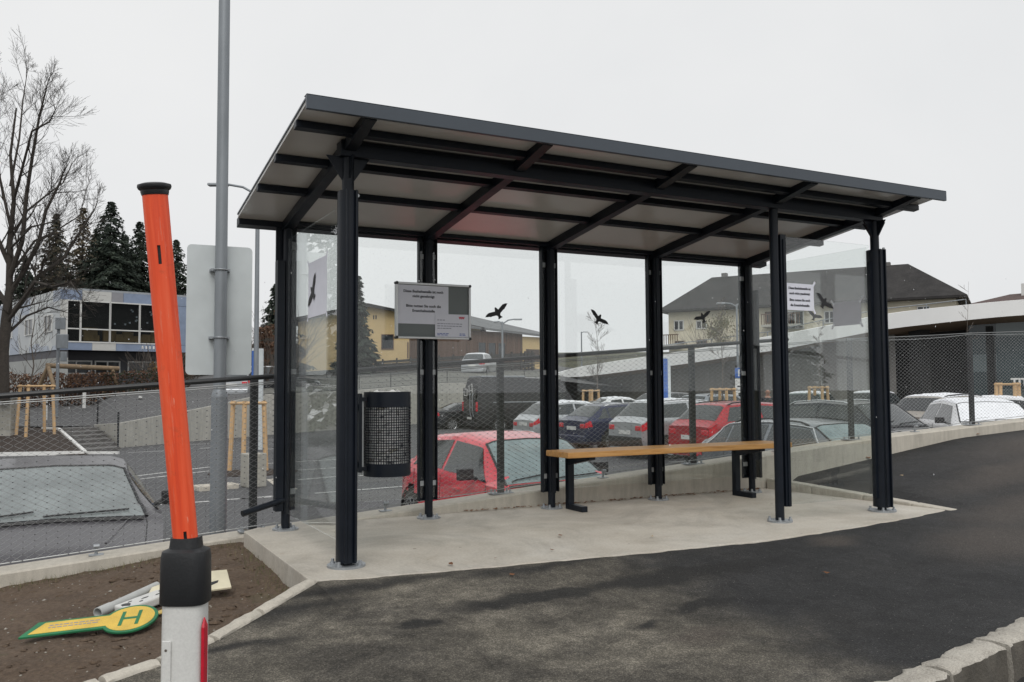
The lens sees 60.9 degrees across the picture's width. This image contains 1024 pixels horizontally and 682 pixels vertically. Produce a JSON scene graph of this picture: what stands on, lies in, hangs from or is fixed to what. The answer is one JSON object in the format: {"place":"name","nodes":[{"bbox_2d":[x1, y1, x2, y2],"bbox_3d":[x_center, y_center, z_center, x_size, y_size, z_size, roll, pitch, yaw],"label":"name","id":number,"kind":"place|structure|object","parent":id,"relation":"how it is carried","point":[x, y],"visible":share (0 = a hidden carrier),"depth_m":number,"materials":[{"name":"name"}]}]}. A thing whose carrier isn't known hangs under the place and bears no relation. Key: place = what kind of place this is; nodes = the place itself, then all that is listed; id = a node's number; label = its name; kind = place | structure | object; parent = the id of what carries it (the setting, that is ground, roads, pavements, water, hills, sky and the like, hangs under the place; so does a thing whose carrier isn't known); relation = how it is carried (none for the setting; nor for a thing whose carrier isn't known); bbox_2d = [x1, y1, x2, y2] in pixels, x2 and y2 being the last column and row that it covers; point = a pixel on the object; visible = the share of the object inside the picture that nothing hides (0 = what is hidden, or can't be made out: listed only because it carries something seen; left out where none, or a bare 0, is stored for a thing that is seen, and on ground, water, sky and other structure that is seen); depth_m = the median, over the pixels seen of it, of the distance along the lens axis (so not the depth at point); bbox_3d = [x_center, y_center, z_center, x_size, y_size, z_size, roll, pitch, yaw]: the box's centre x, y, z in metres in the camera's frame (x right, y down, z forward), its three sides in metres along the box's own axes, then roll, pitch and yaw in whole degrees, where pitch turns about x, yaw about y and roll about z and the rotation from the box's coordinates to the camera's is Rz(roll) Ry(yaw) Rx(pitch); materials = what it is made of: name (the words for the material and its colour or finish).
{"place":"outdoors","nodes":[
{"label":"outdoors","id":0,"kind":"place"},
{"bbox_2d":[0,540,288,681],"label":"soil verge","id":1,"kind":"structure","parent":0,"point":[51,607],"depth_m":5.15,"materials":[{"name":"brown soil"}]},
{"bbox_2d":[18,605,158,639],"bbox_3d":[-2.295,1.541,4.751,0.688,0.017,0.289,-3,13,-12],"label":"stop flag","id":2,"kind":"object","parent":1,"relation":"on","point":[129,619],"visible":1,"depth_m":4.74,"materials":[{"name":"metal"}]},
{"bbox_2d":[93,582,159,615],"bbox_3d":[-2.269,1.527,5.149,0.061,0.102,0.496,-1,-3,16],"label":"plastic pipe","id":3,"kind":"object","parent":1,"relation":"on","point":[106,608],"visible":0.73,"depth_m":5.07,"materials":[{"name":"plastic"}]},
{"bbox_2d":[114,590,158,610],"bbox_3d":[-2.132,1.532,5.172,0.130,0.085,0.453,-2,-3,25],"label":"broken profile","id":4,"kind":"object","parent":1,"relation":"on","point":[151,598],"visible":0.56,"depth_m":5.08,"materials":[{"name":"white plastic"}]},
{"bbox_2d":[149,570,231,592],"bbox_3d":[-1.982,1.492,5.352,0.489,0.017,0.220,-4,18,-18],"label":"cream plate","id":5,"kind":"object","parent":4,"relation":"on","point":[220,580],"visible":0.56,"depth_m":5.37,"materials":[{"name":"beige plastic"}]},
{"bbox_2d":[194,452,266,491],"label":"concrete block","id":6,"kind":"structure","parent":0,"point":[261,461],"depth_m":18.64,"materials":[{"name":"concrete"}]},
{"bbox_2d":[252,349,263,449],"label":"info column","id":7,"kind":"structure","parent":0,"point":[261,362],"depth_m":27.41,"materials":[{"name":"metal"}]},
{"bbox_2d":[19,360,629,425],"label":"ground","id":8,"kind":"structure","parent":0,"point":[133,410],"depth_m":41.02,"materials":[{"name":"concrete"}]},
{"bbox_2d":[0,258,41,305],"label":"spruce","id":9,"kind":"object","parent":8,"relation":"on","point":[20,290],"visible":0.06,"depth_m":79.92,"materials":[{"name":"green plant"}]},
{"bbox_2d":[0,26,108,399],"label":"bare tree","id":10,"kind":"object","parent":8,"relation":"on","point":[11,259],"visible":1,"depth_m":33.07,"materials":[{"name":"brown plant"}]},
{"bbox_2d":[31,214,81,295],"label":"spruce","id":11,"kind":"object","parent":8,"relation":"on","point":[58,241],"visible":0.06,"depth_m":84.19,"materials":[{"name":"green plant"}]},
{"bbox_2d":[9,370,112,407],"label":"hedge","id":12,"kind":"object","parent":8,"relation":"on","point":[82,383],"visible":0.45,"depth_m":45.58,"materials":[{"name":"brown plant"}]},
{"bbox_2d":[55,317,67,416],"bbox_3d":[-20.695,1.193,39.978,0.540,4.553,0.290,1,-3,-18],"label":"signal post","id":13,"kind":"object","parent":8,"relation":"on","point":[61,339],"visible":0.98,"depth_m":39.92,"materials":[{"name":"metal"}]},
{"bbox_2d":[38,363,119,387],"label":"log frame","id":14,"kind":"object","parent":8,"relation":"on","point":[47,369],"visible":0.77,"depth_m":44.92,"materials":[{"name":"brown wood"}]},
{"bbox_2d":[67,207,99,284],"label":"larch","id":15,"kind":"object","parent":8,"relation":"on","point":[82,243],"visible":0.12,"depth_m":88.50,"materials":[{"name":"green plant"}]},
{"bbox_2d":[0,287,185,398],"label":"school building","id":16,"kind":"structure","parent":8,"relation":"on","point":[121,318],"depth_m":52.75,"materials":[{"name":"grey paint"}]},
{"bbox_2d":[68,360,91,373],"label":"window","id":17,"kind":"structure","parent":16,"relation":"in","point":[81,362],"depth_m":52.38,"materials":[{"name":"grey glass"}]},
{"bbox_2d":[80,300,110,342],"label":"window","id":18,"kind":"structure","parent":16,"relation":"in","point":[81,300],"depth_m":51.33,"materials":[{"name":"white plastic"}]},
{"bbox_2d":[94,361,120,373],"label":"window","id":19,"kind":"structure","parent":16,"relation":"in","point":[103,363],"depth_m":53.42,"materials":[{"name":"grey glass"}]},
{"bbox_2d":[110,302,139,343],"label":"window","id":20,"kind":"structure","parent":16,"relation":"in","point":[111,302],"depth_m":52.52,"materials":[{"name":"white plastic"}]},
{"bbox_2d":[127,361,156,374],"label":"window","id":21,"kind":"structure","parent":16,"relation":"in","point":[137,362],"depth_m":54.65,"materials":[{"name":"grey glass"}]},
{"bbox_2d":[68,201,184,370],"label":"spruce","id":22,"kind":"object","parent":8,"relation":"on","point":[113,272],"visible":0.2,"depth_m":80.05,"materials":[{"name":"green plant"}]},
{"bbox_2d":[100,366,190,398],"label":"hedge","id":23,"kind":"object","parent":8,"relation":"on","point":[130,374],"visible":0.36,"depth_m":47.02,"materials":[{"name":"brown plant"}]},
{"bbox_2d":[120,221,201,376],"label":"spruce","id":24,"kind":"object","parent":8,"relation":"on","point":[141,248],"visible":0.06,"depth_m":84.15,"materials":[{"name":"green plant"}]},
{"bbox_2d":[118,343,203,385],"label":"bush","id":25,"kind":"object","parent":8,"relation":"on","point":[146,364],"visible":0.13,"depth_m":49.40,"materials":[{"name":"brown plant"}]},
{"bbox_2d":[173,239,204,375],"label":"spruce","id":26,"kind":"object","parent":8,"relation":"on","point":[180,281],"visible":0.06,"depth_m":88.21,"materials":[{"name":"green plant"}]},
{"bbox_2d":[226,371,251,393],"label":"parked car","id":27,"kind":"object","parent":8,"relation":"on","point":[243,389],"visible":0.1,"depth_m":42.61,"materials":[{"name":"silver paint"}]},
{"bbox_2d":[251,321,302,385],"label":"bush","id":28,"kind":"object","parent":8,"relation":"on","point":[268,346],"visible":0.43,"depth_m":45.99,"materials":[{"name":"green plant"}]},
{"bbox_2d":[251,284,316,376],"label":"spruce","id":29,"kind":"object","parent":8,"relation":"on","point":[271,305],"visible":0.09,"depth_m":61.77,"materials":[{"name":"green plant"}]},
{"bbox_2d":[251,366,320,387],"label":"parked car","id":30,"kind":"object","parent":8,"relation":"on","point":[309,383],"visible":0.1,"depth_m":46.93,"materials":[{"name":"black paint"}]},
{"bbox_2d":[251,306,332,369],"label":"bush","id":31,"kind":"object","parent":8,"relation":"on","point":[272,326],"visible":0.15,"depth_m":52.15,"materials":[{"name":"grey plant"}]},
{"bbox_2d":[328,276,381,374],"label":"spruce","id":32,"kind":"object","parent":8,"relation":"on","point":[367,355],"visible":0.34,"depth_m":63.57,"materials":[{"name":"green plant"}]},
{"bbox_2d":[296,303,485,370],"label":"yellow house","id":33,"kind":"structure","parent":8,"relation":"on","point":[381,320],"depth_m":72.11,"materials":[{"name":"paint"}]},
{"bbox_2d":[381,334,393,349],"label":"window","id":34,"kind":"structure","parent":33,"relation":"in","point":[387,342],"depth_m":72.08,"materials":[{"name":"white glass"}]},
{"bbox_2d":[373,351,534,372],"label":"timber fence","id":35,"kind":"object","parent":8,"relation":"on","point":[446,359],"visible":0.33,"depth_m":66.54,"materials":[{"name":"wood"}]},
{"bbox_2d":[409,316,539,368],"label":"wooden barn","id":36,"kind":"structure","parent":8,"relation":"on","point":[489,342],"depth_m":73.01,"materials":[{"name":"brown wood"}]},
{"bbox_2d":[461,353,495,372],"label":"parked car","id":37,"kind":"object","parent":8,"relation":"on","point":[471,356],"visible":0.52,"depth_m":61.12,"materials":[{"name":"silver paint"}]},
{"bbox_2d":[670,310,766,347],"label":"bush","id":38,"kind":"object","parent":8,"relation":"on","point":[722,328],"visible":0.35,"depth_m":60.29,"materials":[{"name":"grey plant"}]},
{"bbox_2d":[663,299,966,345],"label":"garden railing","id":39,"kind":"object","parent":8,"relation":"on","point":[832,318],"visible":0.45,"depth_m":60.21,"materials":[{"name":"metal"}]},
{"bbox_2d":[972,283,1023,303],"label":"neighbour house","id":40,"kind":"structure","parent":8,"relation":"on","point":[1020,296],"depth_m":91.06,"materials":[{"name":"tile"}]},
{"bbox_2d":[0,424,687,541],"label":"car park","id":41,"kind":"structure","parent":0,"point":[151,463],"depth_m":20.58,"materials":[{"name":"grey asphalt"}]},
{"bbox_2d":[0,427,87,454],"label":"planting bed","id":42,"kind":"object","parent":41,"relation":"on","point":[19,439],"visible":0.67,"depth_m":31.09,"materials":[{"name":"brown soil"}]},
{"bbox_2d":[0,397,17,435],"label":"cabinet","id":43,"kind":"object","parent":42,"relation":"on","point":[9,421],"visible":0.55,"depth_m":33.16,"materials":[{"name":"metal"}]},
{"bbox_2d":[9,289,58,431],"bbox_3d":[-19.179,0.762,34.533,1.921,5.811,2.232,2,-4,-40],"label":"young tree","id":44,"kind":"object","parent":42,"relation":"on","point":[33,358],"visible":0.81,"depth_m":34.51,"materials":[{"name":"brown plant"}]},
{"bbox_2d":[14,384,55,436],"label":"tree stakes","id":45,"kind":"object","parent":42,"relation":"on","point":[28,386],"visible":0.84,"depth_m":33.34,"materials":[{"name":"wood"}]},
{"bbox_2d":[0,427,119,455],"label":"bed kerb","id":46,"kind":"structure","parent":41,"relation":"on","point":[81,448],"depth_m":28.34,"materials":[{"name":"white paint"}]},
{"bbox_2d":[0,455,169,565],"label":"parked car","id":47,"kind":"object","parent":41,"relation":"on","point":[41,491],"visible":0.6,"depth_m":7.86,"materials":[{"name":"paint"}]},
{"bbox_2d":[62,426,119,450],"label":"stairs","id":48,"kind":"structure","parent":41,"relation":"on","point":[87,433],"depth_m":32.01,"materials":[{"name":"concrete"}]},
{"bbox_2d":[209,0,229,534],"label":"sign pole","id":49,"kind":"object","parent":41,"relation":"on","point":[220,307],"visible":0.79,"depth_m":7.53,"materials":[{"name":"grey metal"}]},
{"bbox_2d":[185,244,252,374],"bbox_3d":[-2.532,-0.275,7.567,0.550,1.135,0.159,1,-3,-26],"label":"traffic sign","id":50,"kind":"object","parent":49,"relation":"attached to","point":[200,304],"visible":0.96,"depth_m":7.62,"materials":[{"name":"metal"}]},
{"bbox_2d":[207,183,259,398],"bbox_3d":[-8.356,-0.614,26.074,1.585,8.318,0.220,0,-3,0],"label":"street lamp","id":51,"kind":"object","parent":41,"relation":"on","point":[256,317],"visible":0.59,"depth_m":26.05,"materials":[{"name":"metal"}]},
{"bbox_2d":[208,469,296,476],"bbox_3d":[-6.490,3.301,21.856,2.200,0.020,1.800,1,-3,-28],"label":"mulch patch","id":52,"kind":"object","parent":41,"relation":"on","point":[231,473],"visible":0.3,"depth_m":21.56,"materials":[{"name":"brown plant"}]},
{"bbox_2d":[227,401,267,470],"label":"tree stakes","id":53,"kind":"object","parent":52,"relation":"on","point":[243,438],"visible":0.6,"depth_m":22.34,"materials":[{"name":"wood"}]},
{"bbox_2d":[94,382,466,447],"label":"concrete wall","id":54,"kind":"structure","parent":41,"relation":"on","point":[321,408],"depth_m":39.70,"materials":[{"name":"grey concrete"}]},
{"bbox_2d":[263,366,539,391],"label":"thin fence","id":55,"kind":"object","parent":54,"relation":"on","point":[416,374],"visible":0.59,"depth_m":48.41,"materials":[{"name":"metal"}]},
{"bbox_2d":[128,445,681,504],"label":"parking lines","id":56,"kind":"object","parent":41,"relation":"on","point":[298,479],"visible":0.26,"depth_m":20.59,"materials":[{"name":"paint"}]},
{"bbox_2d":[438,402,473,428],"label":"parked car","id":57,"kind":"object","parent":41,"relation":"on","point":[450,410],"visible":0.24,"depth_m":42.29,"materials":[{"name":"black paint"}]},
{"bbox_2d":[401,431,607,505],"bbox_3d":[0.011,1.980,11.426,2.131,1.563,4.294,1,-3,-28],"label":"parked car","id":58,"kind":"object","parent":41,"relation":"on","point":[521,481],"visible":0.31,"depth_m":10.88,"materials":[{"name":"red paint"}]},
{"bbox_2d":[0,418,1023,587],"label":"retaining wall","id":59,"kind":"structure","parent":41,"relation":"on","point":[811,458],"depth_m":8.55,"materials":[{"name":"concrete"}]},
{"bbox_2d":[0,331,1023,564],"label":"fence","id":60,"kind":"object","parent":59,"relation":"on","point":[254,441],"visible":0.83,"depth_m":7.95,"materials":[{"name":"metal"}]},
{"bbox_2d":[462,376,572,429],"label":"parked van","id":61,"kind":"object","parent":41,"relation":"on","point":[512,401],"visible":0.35,"depth_m":41.32,"materials":[{"name":"paint"}]},
{"bbox_2d":[513,400,589,433],"bbox_3d":[2.259,2.909,31.437,4.294,1.601,2.131,1,-3,-28],"label":"parked car","id":62,"kind":"object","parent":41,"relation":"on","point":[572,407],"visible":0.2,"depth_m":30.52,"materials":[{"name":"silver paint"}]},
{"bbox_2d":[559,402,629,448],"bbox_3d":[3.977,2.755,28.276,4.844,1.547,2.206,1,-3,-28],"label":"parked car","id":63,"kind":"object","parent":41,"relation":"on","point":[584,425],"visible":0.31,"depth_m":26.91,"materials":[{"name":"blue paint"}]},
{"bbox_2d":[586,312,615,389],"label":"young tree","id":64,"kind":"object","parent":41,"relation":"on","point":[601,364],"visible":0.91,"depth_m":41.23,"materials":[{"name":"grey plant"}]},
{"bbox_2d":[590,396,635,403],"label":"parked car","id":65,"kind":"object","parent":41,"relation":"on","point":[614,399],"visible":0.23,"depth_m":38.25,"materials":[{"name":"white paint"}]},
{"bbox_2d":[608,398,707,458],"bbox_3d":[5.149,2.514,25.513,4.544,1.722,2.235,1,-3,-28],"label":"parked car","id":66,"kind":"object","parent":41,"relation":"on","point":[627,428],"visible":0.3,"depth_m":24.41,"materials":[{"name":"silver paint"}]},
{"bbox_2d":[663,357,670,397],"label":"info column","id":67,"kind":"structure","parent":41,"relation":"on","point":[666,379],"depth_m":25.92,"materials":[{"name":"metal"}]},
{"bbox_2d":[681,393,739,401],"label":"parked car","id":68,"kind":"object","parent":41,"relation":"on","point":[707,397],"visible":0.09,"depth_m":35.00,"materials":[{"name":"white paint"}]},
{"bbox_2d":[708,297,730,399],"bbox_3d":[7.936,0.890,33.122,0.973,5.188,1.096,-1,-3,10],"label":"young tree","id":69,"kind":"object","parent":41,"relation":"on","point":[719,331],"visible":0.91,"depth_m":32.98,"materials":[{"name":"grey plant"}]},
{"bbox_2d":[668,400,772,461],"bbox_3d":[6.409,2.389,22.902,4.544,1.677,2.235,1,-3,-28],"label":"parked car","id":70,"kind":"object","parent":41,"relation":"on","point":[701,423],"visible":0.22,"depth_m":21.88,"materials":[{"name":"paint"}]},
{"bbox_2d":[709,388,736,400],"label":"tree stakes","id":71,"kind":"object","parent":41,"relation":"on","point":[720,390],"visible":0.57,"depth_m":32.86,"materials":[{"name":"wood"}]},
{"bbox_2d":[697,416,870,460],"bbox_3d":[5.279,2.073,14.643,2.206,1.547,4.844,1,-3,-28],"label":"parked car","id":72,"kind":"object","parent":41,"relation":"on","point":[796,433],"visible":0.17,"depth_m":14.48,"materials":[{"name":"paint"}]},
{"bbox_2d":[558,299,1023,401],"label":"supermarket","id":73,"kind":"structure","parent":41,"relation":"on","point":[1005,317],"depth_m":48.15,"materials":[{"name":"white glass"}]},
{"bbox_2d":[968,322,1023,396],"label":"shop window","id":74,"kind":"structure","parent":73,"relation":"in","point":[1006,328],"depth_m":45.01,"materials":[{"name":"glass"}]},
{"bbox_2d":[789,391,834,403],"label":"parked car","id":75,"kind":"object","parent":41,"relation":"on","point":[794,399],"visible":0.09,"depth_m":34.52,"materials":[{"name":"paint"}]},
{"bbox_2d":[807,386,829,401],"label":"tree stakes","id":76,"kind":"object","parent":41,"relation":"on","point":[814,391],"visible":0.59,"depth_m":33.87,"materials":[{"name":"wood"}]},
{"bbox_2d":[790,399,931,432],"bbox_3d":[7.737,2.158,19.211,2.235,1.737,4.544,1,-3,-28],"label":"parked car","id":77,"kind":"object","parent":41,"relation":"on","point":[826,408],"visible":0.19,"depth_m":18.90,"materials":[{"name":"black paint"}]},
{"bbox_2d":[853,390,899,404],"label":"parked car","id":78,"kind":"object","parent":41,"relation":"on","point":[864,393],"visible":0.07,"depth_m":35.79,"materials":[{"name":"paint"}]},
{"bbox_2d":[897,392,984,418],"bbox_3d":[13.110,2.366,25.522,4.544,1.722,2.235,1,-3,-28],"label":"parked car","id":79,"kind":"object","parent":41,"relation":"on","point":[921,399],"visible":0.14,"depth_m":24.68,"materials":[{"name":"beige paint"}]},
{"bbox_2d":[919,397,1023,427],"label":"parked car","id":80,"kind":"object","parent":41,"relation":"on","point":[930,412],"visible":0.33,"depth_m":19.62,"materials":[{"name":"white paint"}]},
{"bbox_2d":[983,395,1023,408],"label":"parked car","id":81,"kind":"object","parent":41,"relation":"on","point":[1017,398],"visible":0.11,"depth_m":29.46,"materials":[{"name":"white paint"}]},
{"bbox_2d":[994,382,1020,395],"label":"tree stakes","id":82,"kind":"object","parent":41,"relation":"on","point":[1016,388],"visible":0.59,"depth_m":29.89,"materials":[{"name":"wood"}]},
{"bbox_2d":[263,370,559,393],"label":"gravel bank","id":83,"kind":"structure","parent":0,"point":[331,385],"depth_m":53.01,"materials":[{"name":"gravel"}]},
{"bbox_2d":[0,0,1023,352],"label":"sky","id":84,"kind":"structure","parent":0,"point":[919,93],"materials":[{"name":"white"}]},
{"bbox_2d":[115,430,1023,681],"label":"pavement","id":85,"kind":"structure","parent":0,"point":[887,601],"depth_m":4.57,"materials":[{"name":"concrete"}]},
{"bbox_2d":[244,488,944,587],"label":"shelter slab","id":86,"kind":"structure","parent":85,"relation":"on","point":[407,545],"depth_m":6.56,"materials":[{"name":"concrete"}]},
{"bbox_2d":[237,93,946,569],"bbox_3d":[0.780,0.089,7.093,5.518,2.758,2.210,1,-3,-28],"label":"bus shelter","id":87,"kind":"object","parent":86,"relation":"on","point":[347,171],"visible":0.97,"depth_m":6.92,"materials":[{"name":"metal"}]},
{"bbox_2d":[307,251,327,321],"bbox_3d":[-1.358,-0.372,6.069,0.003,0.453,0.530,1,-3,-28],"label":"paper sheet","id":88,"kind":"object","parent":87,"relation":"attached to","point":[317,306],"visible":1,"depth_m":6.04,"materials":[{"name":"paper"}]},
{"bbox_2d":[357,392,410,476],"bbox_3d":[-0.883,0.617,5.800,0.422,0.555,0.313,1,-3,-28],"label":"litter bin","id":89,"kind":"object","parent":87,"relation":"attached to","point":[384,399],"visible":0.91,"depth_m":5.70,"materials":[{"name":"metal"}]},
{"bbox_2d":[365,390,405,463],"bbox_3d":[-0.835,0.603,5.826,0.296,0.555,0.295,1,-3,-28],"label":"rubbish bag","id":90,"kind":"object","parent":89,"relation":"in","point":[393,420],"visible":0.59,"depth_m":5.70,"materials":[{"name":"plastic"}]},
{"bbox_2d":[394,281,471,340],"bbox_3d":[-0.663,-0.250,7.347,0.689,0.479,0.044,1,-3,-28],"label":"notice board","id":91,"kind":"object","parent":87,"relation":"attached to","point":[432,311],"visible":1,"depth_m":7.33,"materials":[{"name":"paper"}]},
{"bbox_2d":[787,282,815,313],"bbox_3d":[2.396,-0.366,7.252,0.375,0.281,0.005,1,-3,-28],"label":"paper notice","id":92,"kind":"object","parent":87,"relation":"attached to","point":[800,296],"visible":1,"depth_m":7.26,"materials":[{"name":"paper"}]},
{"bbox_2d":[830,296,862,329],"bbox_3d":[3.063,-0.253,7.967,0.003,0.278,0.373,1,-3,-28],"label":"paper notice","id":93,"kind":"object","parent":87,"relation":"attached to","point":[846,313],"visible":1,"depth_m":7.96,"materials":[{"name":"paper"}]},
{"bbox_2d":[546,440,791,511],"bbox_3d":[1.514,1.254,8.160,2.580,0.540,0.449,1,-3,-28],"label":"bench","id":94,"kind":"object","parent":86,"relation":"on","point":[572,457],"visible":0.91,"depth_m":7.87,"materials":[{"name":"wood"}]},
{"bbox_2d":[449,433,978,574],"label":"fallen leaves","id":95,"kind":"object","parent":85,"relation":"on","point":[618,499],"visible":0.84,"depth_m":8.18,"materials":[{"name":"brown plant"}]},
{"bbox_2d":[767,478,955,509],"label":"raised kerb","id":96,"kind":"structure","parent":85,"relation":"on","point":[819,490],"depth_m":8.60,"materials":[{"name":"concrete"}]},
{"bbox_2d":[558,352,664,367],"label":"grass slope","id":97,"kind":"structure","parent":0,"point":[577,364],"depth_m":103.37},
{"bbox_2d":[663,262,971,352],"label":"house","id":98,"kind":"structure","parent":97,"relation":"on","point":[834,285],"depth_m":79.73,"materials":[{"name":"paint"}]},
{"bbox_2d":[787,310,803,328],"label":"window","id":99,"kind":"structure","parent":98,"relation":"in","point":[801,311],"depth_m":78.38,"materials":[{"name":"white glass"}]},
{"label":"road","id":100,"kind":"structure","parent":0,"visible":0},
{"bbox_2d":[159,534,210,681],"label":"delineator post","id":101,"kind":"object","parent":100,"relation":"on","point":[185,585],"visible":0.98,"depth_m":2.34,"materials":[{"name":"white plastic"}]},
{"bbox_2d":[137,182,197,538],"bbox_3d":[-0.926,0.084,2.362,0.087,1.017,0.087,-6,4,-28],"label":"snow stake","id":102,"kind":"object","parent":101,"relation":"in","point":[157,223],"visible":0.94,"depth_m":2.33,"materials":[{"name":"orange plastic"}]},
{"bbox_2d":[84,579,316,681],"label":"stone edging","id":103,"kind":"object","parent":100,"relation":"on","point":[237,623],"visible":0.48,"depth_m":4.18,"materials":[{"name":"concrete"}]},
{"bbox_2d":[874,617,1023,681],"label":"granite kerb","id":104,"kind":"structure","parent":100,"relation":"on","point":[997,655],"depth_m":3.97,"materials":[{"name":"stone"}]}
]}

